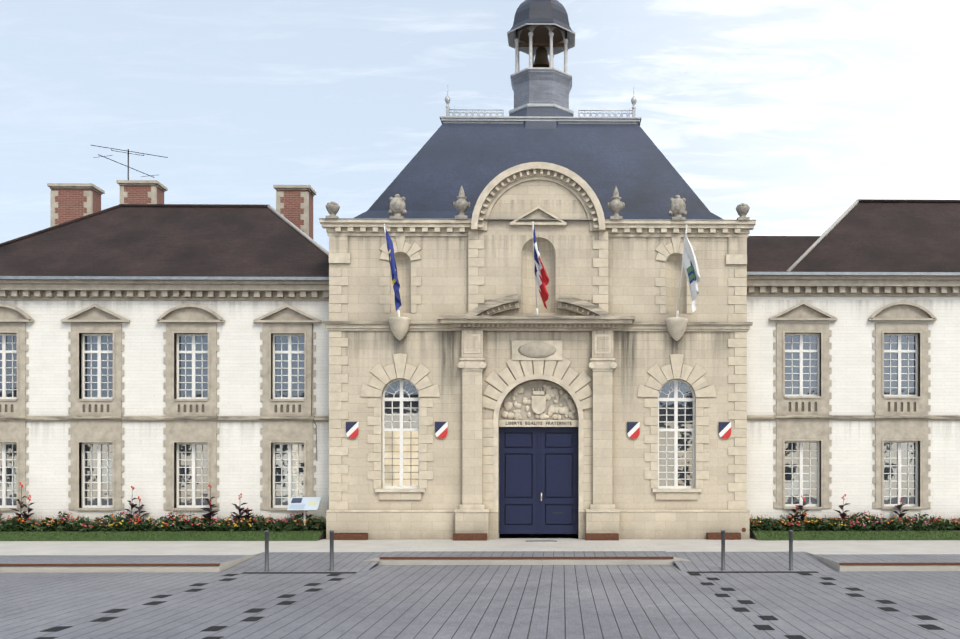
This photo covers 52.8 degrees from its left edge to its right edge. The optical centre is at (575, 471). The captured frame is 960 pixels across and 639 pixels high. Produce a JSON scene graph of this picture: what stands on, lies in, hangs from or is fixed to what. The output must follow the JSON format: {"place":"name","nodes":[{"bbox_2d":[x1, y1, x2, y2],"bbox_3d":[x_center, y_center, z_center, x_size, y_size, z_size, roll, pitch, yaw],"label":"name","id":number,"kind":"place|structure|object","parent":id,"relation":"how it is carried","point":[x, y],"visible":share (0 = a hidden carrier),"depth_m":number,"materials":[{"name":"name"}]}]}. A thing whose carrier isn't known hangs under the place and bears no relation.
{"place":"outdoors","nodes":[
{"label":"outdoors","id":0,"kind":"place"},
{"bbox_2d":[0,300,328,518],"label":"wing walls","id":1,"kind":"structure","parent":0,"point":[239,393],"depth_m":29.00,"materials":[{"name":"white paint"}]},
{"bbox_2d":[0,336,303,504],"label":"wing window glass","id":2,"kind":"object","parent":1,"relation":"in","point":[182,447],"depth_m":29.21,"materials":[{"name":"glass"}]},
{"bbox_2d":[0,334,303,507],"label":"window frames","id":3,"kind":"structure","parent":1,"relation":"in","point":[193,352],"depth_m":29.17,"materials":[{"name":"white wood"}]},
{"bbox_2d":[0,280,328,528],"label":"wing trim","id":4,"kind":"structure","parent":1,"relation":"attached to","point":[189,420],"depth_m":28.95,"materials":[{"name":"beige stone"}]},
{"bbox_2d":[0,534,959,638],"bbox_3d":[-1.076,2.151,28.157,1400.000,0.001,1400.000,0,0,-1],"label":"plaza ground","id":5,"kind":"structure","parent":0,"point":[524,602],"depth_m":15.57,"materials":[{"name":"stone"}]},
{"bbox_2d":[36,571,944,638],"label":"dark paving stones","id":6,"kind":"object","parent":5,"relation":"on","point":[737,609],"depth_m":15.90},
{"bbox_2d":[0,538,959,572],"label":"terrace pavement","id":7,"kind":"structure","parent":0,"point":[698,555],"depth_m":22.91,"materials":[{"name":"grey concrete"}]},
{"bbox_2d":[0,529,325,540],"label":"lawn strip","id":8,"kind":"object","parent":7,"relation":"on","point":[179,535],"visible":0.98,"depth_m":27.80,"materials":[{"name":"green plant"}]},
{"bbox_2d":[0,509,325,531],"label":"bed flowers","id":9,"kind":"object","parent":8,"relation":"on","point":[138,523],"visible":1,"depth_m":28.35,"materials":[{"name":"green plant"}]},
{"bbox_2d":[11,482,33,522],"bbox_3d":[-16.435,1.011,28.564,0.742,1.440,0.492,0,0,-1],"label":"canna plant","id":10,"kind":"object","parent":9,"relation":"on","point":[23,514],"visible":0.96,"depth_m":28.52,"materials":[{"name":"brown plant"}]},
{"bbox_2d":[125,486,148,522],"bbox_3d":[-13.173,1.070,28.710,0.691,1.321,0.581,0,0,-1],"label":"canna plant","id":11,"kind":"object","parent":9,"relation":"on","point":[133,505],"visible":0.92,"depth_m":28.75,"materials":[{"name":"brown plant"}]},
{"bbox_2d":[200,485,220,522],"bbox_3d":[-10.807,1.048,28.523,0.658,1.366,0.503,0,0,-1],"label":"canna plant","id":12,"kind":"object","parent":9,"relation":"on","point":[209,516],"visible":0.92,"depth_m":28.49,"materials":[{"name":"brown plant"}]},
{"bbox_2d":[230,493,254,522],"bbox_3d":[-9.848,1.180,28.529,0.759,1.103,0.562,0,0,-1],"label":"canna plant","id":13,"kind":"object","parent":9,"relation":"on","point":[246,511],"visible":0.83,"depth_m":28.49,"materials":[{"name":"brown plant"}]},
{"bbox_2d":[264,530,268,570],"bbox_3d":[-6.676,1.708,20.780,0.110,0.885,0.110,0,0,-1],"label":"bollard","id":14,"kind":"object","parent":7,"relation":"on","point":[266,550],"visible":0.92,"depth_m":20.74,"materials":[{"name":"grey metal"}]},
{"bbox_2d":[287,497,320,530],"bbox_3d":[-8.030,1.360,28.456,0.880,1.222,0.486,0,0,-1],"label":"info lectern","id":15,"kind":"object","parent":7,"relation":"on","point":[304,504],"visible":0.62,"depth_m":28.45,"materials":[{"name":"white paint"}]},
{"bbox_2d":[329,530,333,570],"bbox_3d":[-5.276,1.708,20.799,0.110,0.885,0.110,0,0,-1],"label":"bollard","id":16,"kind":"object","parent":7,"relation":"on","point":[331,550],"visible":0.92,"depth_m":20.76,"materials":[{"name":"grey metal"}]},
{"bbox_2d":[326,180,749,538],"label":"pavilion walls","id":17,"kind":"structure","parent":7,"relation":"on","point":[635,266],"depth_m":28.12,"materials":[{"name":"beige stone"}]},
{"bbox_2d":[383,224,401,316],"bbox_3d":[-5.099,-5.686,27.483,0.422,2.633,1.089,0,0,13],"label":"flag","id":18,"kind":"object","parent":17,"relation":"on","point":[393,267],"visible":0.83,"depth_m":27.11,"materials":[{"name":"blue fabric"}]},
{"bbox_2d":[319,123,723,253],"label":"pavilion roof","id":19,"kind":"structure","parent":17,"relation":"on","point":[633,165],"depth_m":30.01,"materials":[{"name":"tile"}]},
{"bbox_2d":[507,0,574,128],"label":"bell tower","id":20,"kind":"structure","parent":19,"relation":"on","point":[540,31],"depth_m":31.42,"materials":[{"name":"metal"}]},
{"bbox_2d":[440,84,641,125],"bbox_3d":[-1.130,-11.939,32.156,6.510,1.380,2.420,0,0,-1],"label":"roof railing","id":21,"kind":"object","parent":19,"relation":"on","point":[503,119],"visible":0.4,"depth_m":31.02,"materials":[{"name":"metal"}]},
{"bbox_2d":[325,186,749,219],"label":"stone urns","id":22,"kind":"object","parent":17,"relation":"attached to","point":[461,205],"visible":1,"depth_m":27.95,"materials":[{"name":"stone"}]},
{"bbox_2d":[319,162,755,539],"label":"stone trim","id":23,"kind":"structure","parent":17,"relation":"attached to","point":[480,496],"depth_m":28.05,"materials":[{"name":"beige stone"}]},
{"bbox_2d":[499,380,577,419],"bbox_3d":[-1.079,-2.098,28.354,2.350,1.213,0.095,0,0,-1],"label":"carved tympanum","id":24,"kind":"object","parent":17,"relation":"attached to","point":[538,400],"visible":0.98,"depth_m":28.36,"materials":[{"name":"grey stone"}]},
{"bbox_2d":[346,422,730,438],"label":"shields","id":25,"kind":"object","parent":17,"relation":"attached to","point":[441,430],"visible":0.96,"depth_m":28.14,"materials":[{"name":"multicoloured paint"}]},
{"bbox_2d":[499,420,578,533],"bbox_3d":[-1.079,0.151,28.407,2.350,3.360,0.300,0,0,-1],"label":"entrance door","id":26,"kind":"structure","parent":17,"relation":"attached to","point":[538,477],"depth_m":28.41,"materials":[{"name":"blue paint"}]},
{"bbox_2d":[506,422,571,424],"bbox_3d":[-1.074,-1.435,28.249,1.934,0.088,0.008,0,0,-1],"label":"inscription","id":27,"kind":"object","parent":26,"relation":"attached to","point":[535,424],"visible":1,"depth_m":28.24,"materials":[{"name":"beige stone"}]},
{"bbox_2d":[385,381,692,485],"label":"window panes","id":28,"kind":"structure","parent":17,"relation":"in","point":[414,434],"depth_m":28.34,"materials":[{"name":"beige glass"}]},
{"bbox_2d":[383,379,694,488],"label":"window frames","id":29,"kind":"structure","parent":17,"relation":"in","point":[675,399],"depth_m":28.39,"materials":[{"name":"white wood"}]},
{"bbox_2d":[532,221,548,315],"bbox_3d":[-0.981,-5.726,27.391,0.490,2.633,1.124,0,0,-1],"label":"flag","id":30,"kind":"object","parent":17,"relation":"attached to","point":[541,279],"visible":0.88,"depth_m":27.11,"materials":[{"name":"red fabric"}]},
{"bbox_2d":[676,224,699,316],"bbox_3d":[3.156,-5.686,27.567,0.407,2.633,1.240,0,0,-24],"label":"flag","id":31,"kind":"object","parent":17,"relation":"attached to","point":[690,265],"visible":0.88,"depth_m":27.29,"materials":[{"name":"white fabric"}]},
{"bbox_2d":[334,528,745,540],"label":"corten uplights","id":32,"kind":"object","parent":7,"relation":"on","point":[483,536],"visible":0.94,"depth_m":27.75,"materials":[{"name":"metal"},{"name":"stone"}]},
{"bbox_2d":[721,530,724,569],"bbox_3d":[3.223,1.708,20.914,0.110,0.885,0.110,0,0,-1],"label":"bollard","id":33,"kind":"object","parent":7,"relation":"on","point":[722,549],"visible":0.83,"depth_m":20.88,"materials":[{"name":"grey metal"}]},
{"bbox_2d":[788,530,792,569],"bbox_3d":[4.703,1.708,20.934,0.110,0.885,0.110,0,0,-1],"label":"bollard","id":34,"kind":"object","parent":7,"relation":"on","point":[790,549],"visible":0.9,"depth_m":20.90,"materials":[{"name":"grey metal"}]},
{"bbox_2d":[747,296,959,518],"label":"wing walls","id":35,"kind":"structure","parent":7,"relation":"on","point":[852,391],"depth_m":29.29,"materials":[{"name":"white paint"}]},
{"bbox_2d":[0,199,959,280],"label":"wing roofs","id":36,"kind":"structure","parent":35,"relation":"on","point":[858,237],"depth_m":30.31,"materials":[{"name":"ceramic"}]},
{"bbox_2d":[47,180,315,238],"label":"chimneys","id":37,"kind":"object","parent":36,"relation":"on","point":[73,201],"visible":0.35,"depth_m":34.25,"materials":[{"name":"red brick"}]},
{"bbox_2d":[91,145,167,179],"bbox_3d":[-15.882,-9.889,34.032,1.296,3.120,2.616,0,0,31],"label":"tv antenna","id":38,"kind":"object","parent":37,"relation":"on","point":[128,159],"visible":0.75,"depth_m":34.04,"materials":[{"name":"grey metal"}]},
{"bbox_2d":[785,336,914,503],"bbox_3d":[23.590,-1.589,29.739,34.440,5.300,0.085,0,0,-1],"label":"wing window glass","id":39,"kind":"object","parent":35,"relation":"in","point":[813,469],"depth_m":29.50,"materials":[{"name":"glass"}]},
{"bbox_2d":[785,334,917,506],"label":"window frames","id":40,"kind":"structure","parent":35,"relation":"in","point":[899,351],"depth_m":29.47,"materials":[{"name":"white wood"}]},
{"bbox_2d":[747,276,959,530],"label":"wing trim","id":41,"kind":"structure","parent":35,"relation":"attached to","point":[894,418],"depth_m":29.24,"materials":[{"name":"beige stone"}]},
{"bbox_2d":[750,529,959,539],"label":"lawn strip","id":42,"kind":"object","parent":7,"relation":"on","point":[881,534],"visible":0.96,"depth_m":28.08,"materials":[{"name":"green plant"}]},
{"bbox_2d":[788,496,812,521],"bbox_3d":[6.759,1.218,28.837,0.766,1.025,0.542,0,0,-1],"label":"canna plant","id":43,"kind":"object","parent":42,"relation":"on","point":[798,507],"visible":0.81,"depth_m":28.83,"materials":[{"name":"brown plant"}]},
{"bbox_2d":[835,494,849,520],"bbox_3d":[8.011,1.194,28.733,0.563,1.074,0.435,0,0,-1],"label":"canna plant","id":44,"kind":"object","parent":42,"relation":"on","point":[843,515],"visible":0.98,"depth_m":28.75,"materials":[{"name":"brown plant"}]},
{"bbox_2d":[750,509,959,530],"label":"bed flowers","id":45,"kind":"object","parent":42,"relation":"on","point":[853,522],"visible":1,"depth_m":28.63,"materials":[{"name":"green plant"}]},
{"bbox_2d":[892,498,907,521],"bbox_3d":[9.865,1.258,29.007,0.580,0.946,0.413,0,0,-1],"label":"canna plant","id":46,"kind":"object","parent":42,"relation":"on","point":[901,514],"visible":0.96,"depth_m":28.99,"materials":[{"name":"brown plant"}]},
{"bbox_2d":[0,0,959,251],"label":"sky","id":47,"kind":"structure","parent":0,"point":[795,112],"materials":[{"name":"blue"}]}
]}

